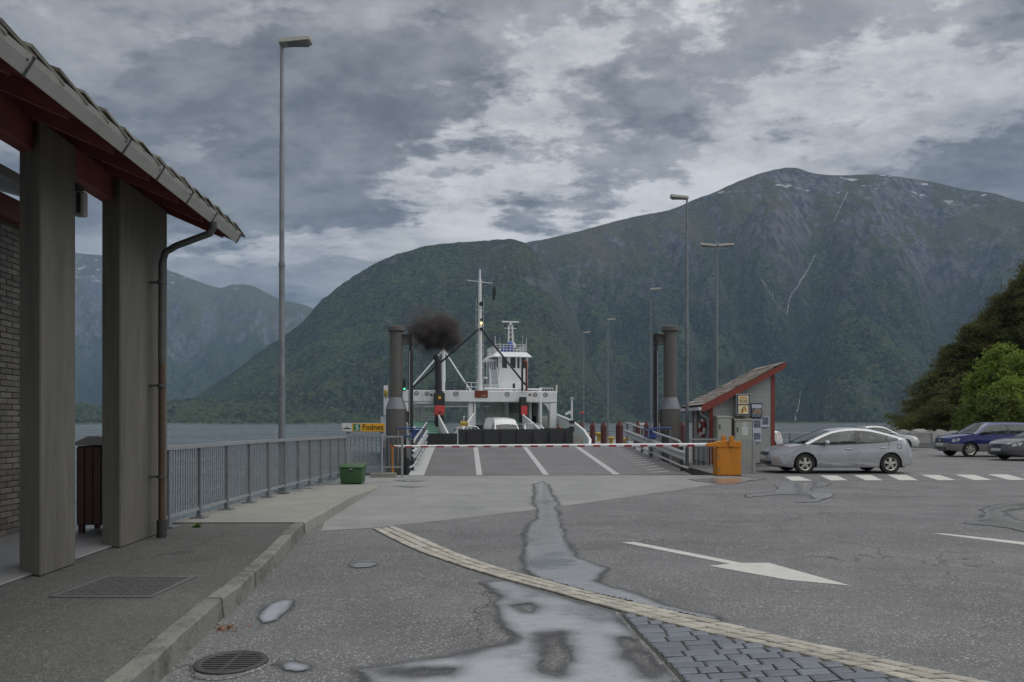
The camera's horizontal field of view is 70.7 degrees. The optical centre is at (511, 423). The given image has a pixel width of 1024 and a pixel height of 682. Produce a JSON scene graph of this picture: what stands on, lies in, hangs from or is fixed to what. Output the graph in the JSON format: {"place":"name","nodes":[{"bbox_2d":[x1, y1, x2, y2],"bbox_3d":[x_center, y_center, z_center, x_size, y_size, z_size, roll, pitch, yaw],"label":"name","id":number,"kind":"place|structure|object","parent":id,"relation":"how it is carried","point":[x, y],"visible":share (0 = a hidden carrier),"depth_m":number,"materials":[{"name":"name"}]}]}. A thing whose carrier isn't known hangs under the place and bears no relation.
{"place":"outdoors","nodes":[
{"label":"outdoors","id":0,"kind":"place"},
{"bbox_2d":[0,523,293,681],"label":"pavement","id":1,"kind":"structure","parent":0,"point":[44,637],"depth_m":5.77,"materials":[{"name":"concrete"}]},
{"bbox_2d":[0,17,244,585],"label":"ferry terminal","id":2,"kind":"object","parent":1,"relation":"on","point":[66,137],"visible":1,"depth_m":7.69,"materials":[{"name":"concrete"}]},
{"bbox_2d":[75,436,101,532],"bbox_3d":[-5.360,0.791,9.550,0.620,1.253,0.580,0,0,-3],"label":"litter bin","id":3,"kind":"object","parent":2,"relation":"on","point":[89,483],"visible":0.34,"depth_m":9.28,"materials":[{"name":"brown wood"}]},
{"bbox_2d":[49,575,196,597],"bbox_3d":[-3.390,1.437,6.360,0.860,0.017,0.820,0,0,1],"label":"inspection cover","id":4,"kind":"object","parent":1,"relation":"on","point":[110,586],"visible":1,"depth_m":6.29,"materials":[{"name":"metal"}]},
{"bbox_2d":[193,521,202,526],"bbox_3d":[-4.368,1.404,10.017,0.160,0.081,0.144,0,0,7],"label":"weed","id":5,"kind":"object","parent":1,"relation":"on","point":[197,525],"visible":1,"depth_m":10.00,"materials":[{"name":"green plant"}]},
{"bbox_2d":[75,252,312,405],"bbox_3d":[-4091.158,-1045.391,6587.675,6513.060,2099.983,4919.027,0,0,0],"label":"mountain","id":6,"kind":"structure","parent":0,"point":[215,334],"depth_m":6169.03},
{"bbox_2d":[75,397,380,424],"bbox_3d":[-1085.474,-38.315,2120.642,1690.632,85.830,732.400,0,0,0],"label":"shore","id":7,"kind":"structure","parent":0,"point":[201,411],"depth_m":1980.51,"materials":[{"name":"green plant"}]},
{"bbox_2d":[171,485,375,522],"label":"concrete pavement","id":8,"kind":"structure","parent":0,"point":[294,506],"depth_m":12.46,"materials":[{"name":"grey concrete"}]},
{"bbox_2d":[167,436,345,528],"bbox_3d":[-4.750,0.907,14.830,0.220,1.183,11.540,0,0,0],"label":"quay railing","id":9,"kind":"object","parent":8,"relation":"on","point":[295,461],"visible":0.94,"depth_m":13.00,"materials":[{"name":"metal"}]},
{"bbox_2d":[275,36,312,491],"bbox_3d":[-4.641,-3.361,15.300,0.759,9.623,0.277,0,0,0],"label":"street lamp","id":10,"kind":"object","parent":8,"relation":"on","point":[296,41],"visible":0.92,"depth_m":15.25,"materials":[{"name":"metal"}]},
{"bbox_2d":[339,463,366,482],"bbox_3d":[-4.200,1.321,19.051,0.639,0.503,0.556,0,0,0],"label":"grit bin","id":11,"kind":"object","parent":8,"relation":"on","point":[352,472],"visible":1,"depth_m":18.81,"materials":[{"name":"green plastic"}]},
{"bbox_2d":[193,239,642,423],"bbox_3d":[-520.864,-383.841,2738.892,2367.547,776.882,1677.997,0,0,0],"label":"mountain","id":12,"kind":"structure","parent":0,"point":[337,350],"depth_m":2548.95,"materials":[{"name":"green plant"}]},
{"bbox_2d":[75,424,904,526],"bbox_3d":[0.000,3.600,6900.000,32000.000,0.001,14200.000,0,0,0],"label":"sea","id":13,"kind":"structure","parent":0,"point":[187,434],"depth_m":127.65,"materials":[{"name":"grey liquid"}]},
{"bbox_2d":[386,325,422,474],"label":"hoist tower","id":14,"kind":"structure","parent":13,"relation":"in","point":[398,415],"depth_m":26.78,"materials":[{"name":"grey metal"}]},
{"bbox_2d":[381,269,591,474],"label":"ferry","id":15,"kind":"object","parent":13,"relation":"on","point":[509,393],"visible":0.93,"depth_m":55.82,"materials":[{"name":"white paint"}]},
{"bbox_2d":[456,416,471,444],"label":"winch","id":16,"kind":"object","parent":15,"relation":"on","point":[463,423],"visible":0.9,"depth_m":46.47,"materials":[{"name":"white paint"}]},
{"bbox_2d":[453,425,478,432],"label":"hatchback car","id":17,"kind":"object","parent":15,"relation":"on","point":[472,426],"visible":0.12,"depth_m":48.59,"materials":[{"name":"white paint"}]},
{"bbox_2d":[483,417,518,428],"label":"van","id":18,"kind":"object","parent":15,"relation":"on","point":[499,423],"visible":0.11,"depth_m":50.30,"materials":[{"name":"white paint"}]},
{"bbox_2d":[517,423,543,428],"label":"estate car","id":19,"kind":"object","parent":15,"relation":"on","point":[526,426],"visible":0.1,"depth_m":50.05,"materials":[{"name":"silver metal"}]},
{"bbox_2d":[590,422,594,443],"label":"fender pile","id":20,"kind":"object","parent":13,"relation":"in","point":[592,431],"visible":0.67,"depth_m":51.34,"materials":[{"name":"red metal"}]},
{"bbox_2d":[601,422,606,443],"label":"fender pile","id":21,"kind":"object","parent":13,"relation":"in","point":[603,433],"visible":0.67,"depth_m":46.83,"materials":[{"name":"red metal"}]},
{"bbox_2d":[616,420,622,443],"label":"fender pile","id":22,"kind":"object","parent":13,"relation":"in","point":[619,432],"visible":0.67,"depth_m":41.83,"materials":[{"name":"red metal"}]},
{"bbox_2d":[643,325,680,468],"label":"hoist tower","id":23,"kind":"structure","parent":13,"relation":"in","point":[667,416],"depth_m":26.77,"materials":[{"name":"grey metal"}]},
{"bbox_2d":[0,0,1023,308],"label":"sky","id":24,"kind":"structure","parent":0,"point":[409,125],"materials":[{"name":"grey"}]},
{"bbox_2d":[160,430,1023,681],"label":"ground","id":25,"kind":"structure","parent":0,"point":[919,592],"depth_m":7.53,"materials":[{"name":"grey asphalt"}]},
{"bbox_2d":[215,624,250,631],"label":"fallen leaves","id":26,"kind":"object","parent":25,"relation":"on","point":[219,627],"visible":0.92,"depth_m":5.61,"materials":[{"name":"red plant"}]},
{"bbox_2d":[188,650,279,680],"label":"road gully","id":27,"kind":"object","parent":25,"relation":"on","point":[222,665],"visible":1,"depth_m":4.75,"materials":[{"name":"metal"}]},
{"bbox_2d":[103,485,381,681],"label":"kerb","id":28,"kind":"structure","parent":25,"relation":"on","point":[160,656],"depth_m":5.76,"materials":[{"name":"concrete"}]},
{"bbox_2d":[162,530,328,681],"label":"grit","id":29,"kind":"object","parent":25,"relation":"on","point":[259,603],"visible":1,"depth_m":6.14,"materials":[{"name":"gravel"}]},
{"bbox_2d":[258,599,293,622],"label":"puddle","id":30,"kind":"object","parent":25,"relation":"on","point":[276,610],"visible":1,"depth_m":6.13,"materials":[{"name":"grey liquid"}]},
{"bbox_2d":[277,661,311,670],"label":"puddle","id":31,"kind":"object","parent":25,"relation":"on","point":[294,665],"visible":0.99,"depth_m":4.74,"materials":[{"name":"grey liquid"}]},
{"bbox_2d":[350,562,376,567],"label":"puddle","id":32,"kind":"object","parent":25,"relation":"on","point":[365,564],"visible":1,"depth_m":8.12,"materials":[{"name":"grey liquid"}]},
{"bbox_2d":[357,580,675,681],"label":"puddle","id":33,"kind":"object","parent":25,"relation":"on","point":[590,635],"visible":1,"depth_m":4.99,"materials":[{"name":"grey liquid"}]},
{"bbox_2d":[321,475,745,530],"bbox_3d":[1.000,1.596,16.415,11.800,0.001,11.450,0,0,0],"label":"concrete apron","id":34,"kind":"object","parent":25,"relation":"on","point":[390,502],"visible":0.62,"depth_m":16.37,"materials":[{"name":"grey concrete"}]},
{"bbox_2d":[342,423,384,472],"bbox_3d":[-4.375,0.800,21.278,1.270,1.600,0.114,0,0,0],"label":"direction sign","id":35,"kind":"object","parent":34,"relation":"on","point":[348,428],"visible":0.99,"depth_m":21.23,"materials":[{"name":"metal"}]},
{"bbox_2d":[350,436,402,476],"bbox_3d":[-4.015,0.986,21.350,1.590,1.228,0.240,0,0,0],"label":"end railing","id":36,"kind":"object","parent":34,"relation":"on","point":[383,474],"visible":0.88,"depth_m":21.33,"materials":[{"name":"metal"}]},
{"bbox_2d":[391,445,393,472],"bbox_3d":[-3.620,1.128,21.900,0.100,0.936,0.100,0,0,0],"label":"boom rest","id":37,"kind":"object","parent":34,"relation":"on","point":[392,460],"visible":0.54,"depth_m":21.87,"materials":[{"name":"orange paint"}]},
{"bbox_2d":[395,480,418,481],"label":"puddle","id":38,"kind":"object","parent":34,"relation":"on","point":[407,480],"visible":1,"depth_m":20.02,"materials":[{"name":"grey liquid"}]},
{"bbox_2d":[689,478,764,483],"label":"puddle","id":39,"kind":"object","parent":34,"relation":"on","point":[725,480],"visible":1,"depth_m":20.02,"materials":[{"name":"grey liquid"}]},
{"bbox_2d":[408,447,691,475],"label":"ferry ramp","id":40,"kind":"structure","parent":25,"relation":"on","point":[474,461],"depth_m":25.14,"materials":[{"name":"asphalt"}]},
{"bbox_2d":[408,422,427,469],"bbox_3d":[-3.392,0.788,26.560,0.227,1.692,7.934,0,0,-4],"label":"guard rail","id":41,"kind":"object","parent":40,"relation":"attached to","point":[416,452],"visible":0.85,"depth_m":24.64,"materials":[{"name":"metal"}]},
{"bbox_2d":[625,422,688,470],"bbox_3d":[5.210,0.803,26.915,0.227,1.722,8.334,0,0,-4],"label":"guard rail","id":42,"kind":"object","parent":40,"relation":"attached to","point":[670,451],"visible":0.7,"depth_m":25.75,"materials":[{"name":"metal"}]},
{"bbox_2d":[390,436,741,475],"bbox_3d":[1.617,0.990,22.030,10.665,1.220,0.560,0,0,0],"label":"ramp barrier","id":43,"kind":"object","parent":25,"relation":"on","point":[726,458],"visible":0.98,"depth_m":21.86,"materials":[{"name":"metal"}]},
{"bbox_2d":[719,453,739,473],"bbox_3d":[6.585,1.225,21.805,0.630,0.650,0.006,0,0,0],"label":"service door","id":44,"kind":"structure","parent":43,"relation":"in","point":[728,462],"depth_m":21.80,"materials":[{"name":"orange paint"}]},
{"bbox_2d":[520,482,721,619],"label":"puddle","id":45,"kind":"object","parent":25,"relation":"on","point":[549,553],"visible":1,"depth_m":8.36,"materials":[{"name":"grey liquid"}]},
{"bbox_2d":[670,194,688,465],"bbox_3d":[6.354,-3.509,27.200,0.752,10.218,0.264,0,0,0],"label":"street lamp","id":46,"kind":"object","parent":25,"relation":"on","point":[677,197],"visible":0.95,"depth_m":27.15,"materials":[{"name":"metal"}]},
{"bbox_2d":[373,526,989,681],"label":"sett band","id":47,"kind":"object","parent":25,"relation":"on","point":[904,671],"visible":1,"depth_m":5.72,"materials":[{"name":"stone"}]},
{"bbox_2d":[681,421,684,442],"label":"fender pile","id":48,"kind":"object","parent":25,"relation":"on","point":[682,431],"visible":0.67,"depth_m":49.85,"materials":[{"name":"red metal"}]},
{"bbox_2d":[689,438,720,466],"bbox_3d":[6.750,0.988,24.184,1.600,0.945,0.050,0,0,1],"label":"side fence","id":49,"kind":"object","parent":25,"relation":"on","point":[691,439],"visible":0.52,"depth_m":24.19,"materials":[{"name":"metal"}]},
{"bbox_2d":[699,243,733,387],"bbox_3d":[9.652,-3.443,34.000,1.580,10.086,0.264,0,0,0],"label":"street lamp","id":50,"kind":"object","parent":25,"relation":"on","point":[716,246],"visible":0.71,"depth_m":33.96,"materials":[{"name":"metal"}]},
{"bbox_2d":[714,415,731,440],"bbox_3d":[7.687,0.657,26.275,0.556,1.886,0.400,0,0,0],"label":"electric cabinet","id":51,"kind":"object","parent":25,"relation":"on","point":[722,425],"visible":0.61,"depth_m":26.09,"materials":[{"name":"grey metal"}]},
{"bbox_2d":[681,362,785,466],"bbox_3d":[8.380,-0.326,27.750,3.181,3.852,3.120,0,0,0],"label":"waiting shelter","id":52,"kind":"object","parent":25,"relation":"on","point":[757,384],"visible":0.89,"depth_m":26.50,"materials":[{"name":"concrete"}]},
{"bbox_2d":[697,410,703,433],"bbox_3d":[7.265,-0.050,27.800,0.050,0.960,0.920,0,0,0],"label":"window","id":53,"kind":"structure","parent":52,"relation":"in","point":[699,416],"depth_m":28.06,"materials":[{"name":"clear glass"}]},
{"bbox_2d":[699,418,705,437],"bbox_3d":[7.200,0.180,27.300,0.114,0.730,0.730,0,0,0],"label":"lifebuoy","id":54,"kind":"object","parent":52,"relation":"attached to","point":[701,423],"visible":1,"depth_m":27.14,"materials":[{"name":"white paint"}]},
{"bbox_2d":[734,394,749,415],"bbox_3d":[8.385,-0.666,26.284,0.506,0.793,0.333,0,0,0],"label":"sos sign","id":55,"kind":"object","parent":52,"relation":"attached to","point":[741,404],"visible":1,"depth_m":26.14,"materials":[{"name":"metal"}]},
{"bbox_2d":[750,403,761,417],"bbox_3d":[8.950,-0.468,26.428,0.409,0.528,0.103,0,0,0],"label":"notice board","id":56,"kind":"object","parent":52,"relation":"attached to","point":[755,410],"visible":1,"depth_m":26.39,"materials":[{"name":"white paper"}]},
{"bbox_2d":[753,419,760,441],"bbox_3d":[8.981,0.264,26.455,0.307,0.836,0.024,0,0,0],"label":"poster","id":57,"kind":"object","parent":52,"relation":"attached to","point":[757,430],"visible":0.91,"depth_m":26.45,"materials":[{"name":"paper"}]},
{"bbox_2d":[761,417,768,426],"bbox_3d":[9.284,-0.051,26.455,0.282,0.375,0.024,0,0,0],"label":"poster","id":58,"kind":"object","parent":52,"relation":"attached to","point":[764,421],"visible":1,"depth_m":26.44,"materials":[{"name":"paper"}]},
{"bbox_2d":[623,542,850,585],"bbox_3d":[2.397,1.596,8.373,0.672,0.001,3.176,0,0,-40],"label":"arrow marking","id":59,"kind":"object","parent":25,"relation":"on","point":[772,570],"visible":1,"depth_m":7.87,"materials":[{"name":"white paint"}]},
{"bbox_2d":[731,418,752,466],"bbox_3d":[8.377,0.707,26.275,0.657,1.785,0.400,0,0,0],"label":"electric cabinet","id":60,"kind":"object","parent":25,"relation":"on","point":[741,428],"visible":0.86,"depth_m":26.09,"materials":[{"name":"grey metal"}]},
{"bbox_2d":[726,439,758,473],"bbox_3d":[7.290,1.055,22.989,1.080,1.090,0.200,0,0,1],"label":"side fence","id":61,"kind":"object","parent":25,"relation":"on","point":[753,468],"visible":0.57,"depth_m":22.95,"materials":[{"name":"metal"}]},
{"bbox_2d":[621,612,907,681],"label":"sett paving","id":62,"kind":"structure","parent":25,"relation":"on","point":[686,654],"depth_m":4.80,"materials":[{"name":"grey stone"}]},
{"bbox_2d":[775,430,782,444],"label":"hatchback car","id":63,"kind":"object","parent":25,"relation":"on","point":[778,438],"visible":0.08,"depth_m":41.23,"materials":[{"name":"white paint"}]},
{"bbox_2d":[745,481,833,502],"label":"puddle","id":64,"kind":"object","parent":25,"relation":"on","point":[792,488],"visible":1,"depth_m":16.80,"materials":[{"name":"grey liquid"}]},
{"bbox_2d":[759,424,911,473],"bbox_3d":[10.517,0.795,23.620,4.666,1.603,2.089,0,0,0],"label":"hatchback car","id":65,"kind":"object","parent":25,"relation":"on","point":[867,449],"visible":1,"depth_m":22.82,"materials":[{"name":"silver metal"}]},
{"bbox_2d":[780,432,955,448],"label":"railing","id":66,"kind":"object","parent":25,"relation":"on","point":[896,432],"visible":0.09,"depth_m":45.52,"materials":[{"name":"metal"}]},
{"bbox_2d":[855,425,918,446],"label":"sedan car","id":67,"kind":"object","parent":25,"relation":"on","point":[913,441],"visible":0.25,"depth_m":42.48,"materials":[{"name":"silver metal"}]},
{"bbox_2d":[778,474,1023,480],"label":"zebra crossing","id":68,"kind":"object","parent":25,"relation":"on","point":[801,477],"visible":1,"depth_m":21.20,"materials":[{"name":"paint"}]},
{"bbox_2d":[909,429,936,447],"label":"boulder","id":69,"kind":"object","parent":25,"relation":"on","point":[922,437],"visible":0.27,"depth_m":50.32,"materials":[{"name":"grey stone"}]},
{"bbox_2d":[934,429,951,435],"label":"boulder","id":70,"kind":"object","parent":25,"relation":"on","point":[939,430],"visible":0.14,"depth_m":51.87,"materials":[{"name":"grey stone"}]},
{"bbox_2d":[933,422,1023,456],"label":"estate car","id":71,"kind":"object","parent":25,"relation":"on","point":[971,440],"visible":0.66,"depth_m":34.15,"materials":[{"name":"blue paint"}]},
{"bbox_2d":[935,533,1023,544],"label":"lane line","id":72,"kind":"object","parent":25,"relation":"on","point":[1007,541],"visible":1,"depth_m":9.90,"materials":[{"name":"white paint"}]},
{"bbox_2d":[966,502,1023,530],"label":"puddle","id":73,"kind":"object","parent":25,"relation":"on","point":[994,515],"visible":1,"depth_m":12.04,"materials":[{"name":"grey liquid"}]},
{"bbox_2d":[987,432,1023,458],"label":"sedan car","id":74,"kind":"object","parent":25,"relation":"on","point":[1004,448],"visible":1,"depth_m":30.88,"materials":[{"name":"grey paint"}]},
{"bbox_2d":[595,437,690,449],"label":"pier surface","id":75,"kind":"object","parent":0,"point":[614,442],"depth_m":59.52,"materials":[{"name":"concrete"}]},
{"bbox_2d":[581,331,589,424],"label":"street lamp","id":76,"kind":"object","parent":75,"relation":"on","point":[583,376],"visible":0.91,"depth_m":66.95,"materials":[{"name":"metal"}]},
{"bbox_2d":[595,432,600,440],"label":"mooring bollard","id":77,"kind":"object","parent":75,"relation":"on","point":[598,434],"visible":0.67,"depth_m":63.81,"materials":[{"name":"yellow metal"}]},
{"bbox_2d":[607,437,614,443],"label":"mooring bollard","id":78,"kind":"object","parent":75,"relation":"on","point":[611,439],"visible":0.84,"depth_m":53.86,"materials":[{"name":"yellow metal"}]},
{"bbox_2d":[607,318,615,442],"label":"street lamp","id":79,"kind":"object","parent":75,"relation":"on","point":[608,385],"visible":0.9,"depth_m":58.56,"materials":[{"name":"metal"}]},
{"bbox_2d":[635,421,639,442],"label":"fender pile","id":80,"kind":"object","parent":75,"relation":"on","point":[637,428],"visible":0.51,"depth_m":51.85,"materials":[{"name":"red metal"}]},
{"bbox_2d":[639,423,644,434],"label":"equipment box","id":81,"kind":"object","parent":75,"relation":"on","point":[641,424],"visible":0.14,"depth_m":55.69,"materials":[{"name":"white metal"}]},
{"bbox_2d":[644,421,648,435],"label":"fender pile","id":82,"kind":"object","parent":75,"relation":"on","point":[646,424],"visible":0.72,"depth_m":52.85,"materials":[{"name":"red metal"}]},
{"bbox_2d":[650,287,660,429],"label":"street lamp","id":83,"kind":"object","parent":75,"relation":"on","point":[651,362],"visible":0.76,"depth_m":44.96,"materials":[{"name":"metal"}]},
{"bbox_2d":[684,468,712,474],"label":"quay","id":84,"kind":"structure","parent":0,"point":[692,471],"depth_m":25.02,"materials":[{"name":"concrete"}]},
{"bbox_2d":[365,472,391,474],"bbox_3d":[-4.400,4.090,22.875,1.000,5.020,1.050,0,0,0],"label":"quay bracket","id":85,"kind":"object","parent":84,"relation":"attached to","point":[367,473],"visible":0.14,"depth_m":23.10,"materials":[{"name":"grey concrete"}]},
{"bbox_2d":[526,167,1023,423],"bbox_3d":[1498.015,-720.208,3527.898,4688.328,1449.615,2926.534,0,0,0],"label":"mountain","id":86,"kind":"structure","parent":0,"point":[901,276],"depth_m":3311.65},
{"bbox_2d":[787,257,813,312],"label":"waterfall","id":87,"kind":"structure","parent":86,"relation":"on","point":[796,288],"depth_m":3165.15,"materials":[{"name":"liquid"}]},
{"label":"grass bank","id":88,"kind":"structure","parent":0,"visible":0},
{"bbox_2d":[884,398,929,430],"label":"pine tree","id":89,"kind":"object","parent":88,"relation":"on","point":[908,409],"visible":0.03,"depth_m":92.84,"materials":[{"name":"green plant"}]},
{"bbox_2d":[884,410,947,431],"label":"pine tree","id":90,"kind":"object","parent":88,"relation":"on","point":[900,424],"visible":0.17,"depth_m":82.69,"materials":[{"name":"green plant"}]},
{"bbox_2d":[884,369,958,428],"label":"pine tree","id":91,"kind":"object","parent":88,"relation":"on","point":[928,379],"visible":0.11,"depth_m":88.14,"materials":[{"name":"green plant"}]},
{"bbox_2d":[902,393,962,431],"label":"pine tree","id":92,"kind":"object","parent":88,"relation":"on","point":[936,417],"visible":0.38,"depth_m":77.41,"materials":[{"name":"green plant"}]},
{"bbox_2d":[896,341,979,416],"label":"pine tree","id":93,"kind":"object","parent":88,"relation":"on","point":[904,403],"visible":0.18,"depth_m":85.80,"materials":[{"name":"green plant"}]},
{"bbox_2d":[904,370,974,430],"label":"pine tree","id":94,"kind":"object","parent":88,"relation":"on","point":[953,389],"visible":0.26,"depth_m":76.02,"materials":[{"name":"green plant"}]},
{"bbox_2d":[949,406,968,430],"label":"bush","id":95,"kind":"object","parent":88,"relation":"on","point":[956,418],"visible":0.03,"depth_m":66.27,"materials":[{"name":"green plant"}]},
{"bbox_2d":[903,319,1015,420],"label":"pine tree","id":96,"kind":"object","parent":88,"relation":"on","point":[968,334],"visible":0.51,"depth_m":83.37,"materials":[{"name":"green plant"}]},
{"bbox_2d":[924,308,1003,383],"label":"pine tree","id":97,"kind":"object","parent":88,"relation":"on","point":[979,320],"visible":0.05,"depth_m":85.86,"materials":[{"name":"green plant"}]},
{"bbox_2d":[951,394,980,430],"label":"bush","id":98,"kind":"object","parent":88,"relation":"on","point":[963,408],"visible":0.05,"depth_m":62.22,"materials":[{"name":"green plant"}]},
{"bbox_2d":[956,362,991,407],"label":"birch tree","id":99,"kind":"object","parent":88,"relation":"on","point":[972,378],"visible":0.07,"depth_m":68.03,"materials":[{"name":"green plant"}]},
{"bbox_2d":[952,389,1012,428],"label":"bush","id":100,"kind":"object","parent":88,"relation":"on","point":[984,396],"visible":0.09,"depth_m":60.57,"materials":[{"name":"green plant"}]},
{"bbox_2d":[949,292,1023,386],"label":"pine tree","id":101,"kind":"object","parent":88,"relation":"on","point":[986,316],"visible":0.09,"depth_m":83.64,"materials":[{"name":"green plant"}]},
{"bbox_2d":[959,341,1022,404],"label":"birch tree","id":102,"kind":"object","parent":88,"relation":"on","point":[992,359],"visible":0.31,"depth_m":65.63,"materials":[{"name":"green plant"}]},
{"bbox_2d":[958,372,1023,420],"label":"birch tree","id":103,"kind":"object","parent":88,"relation":"on","point":[1005,385],"visible":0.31,"depth_m":59.25,"materials":[{"name":"green plant"}]},
{"bbox_2d":[964,391,1023,426],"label":"bush","id":104,"kind":"object","parent":88,"relation":"on","point":[1000,407],"visible":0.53,"depth_m":57.19,"materials":[{"name":"green plant"}]},
{"bbox_2d":[972,258,1023,358],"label":"pine tree","id":105,"kind":"object","parent":88,"relation":"on","point":[1020,330],"visible":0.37,"depth_m":80.04,"materials":[{"name":"green plant"}]},
{"bbox_2d":[978,277,1023,350],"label":"pine tree","id":106,"kind":"object","parent":88,"relation":"on","point":[1007,299],"visible":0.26,"depth_m":81.72,"materials":[{"name":"green plant"}]},
{"bbox_2d":[982,350,1023,390],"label":"birch tree","id":107,"kind":"object","parent":88,"relation":"on","point":[1009,366],"visible":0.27,"depth_m":63.49,"materials":[{"name":"green plant"}]},
{"bbox_2d":[997,354,1023,379],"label":"birch tree","id":108,"kind":"object","parent":88,"relation":"on","point":[1021,362],"visible":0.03,"depth_m":62.35,"materials":[{"name":"green plant"}]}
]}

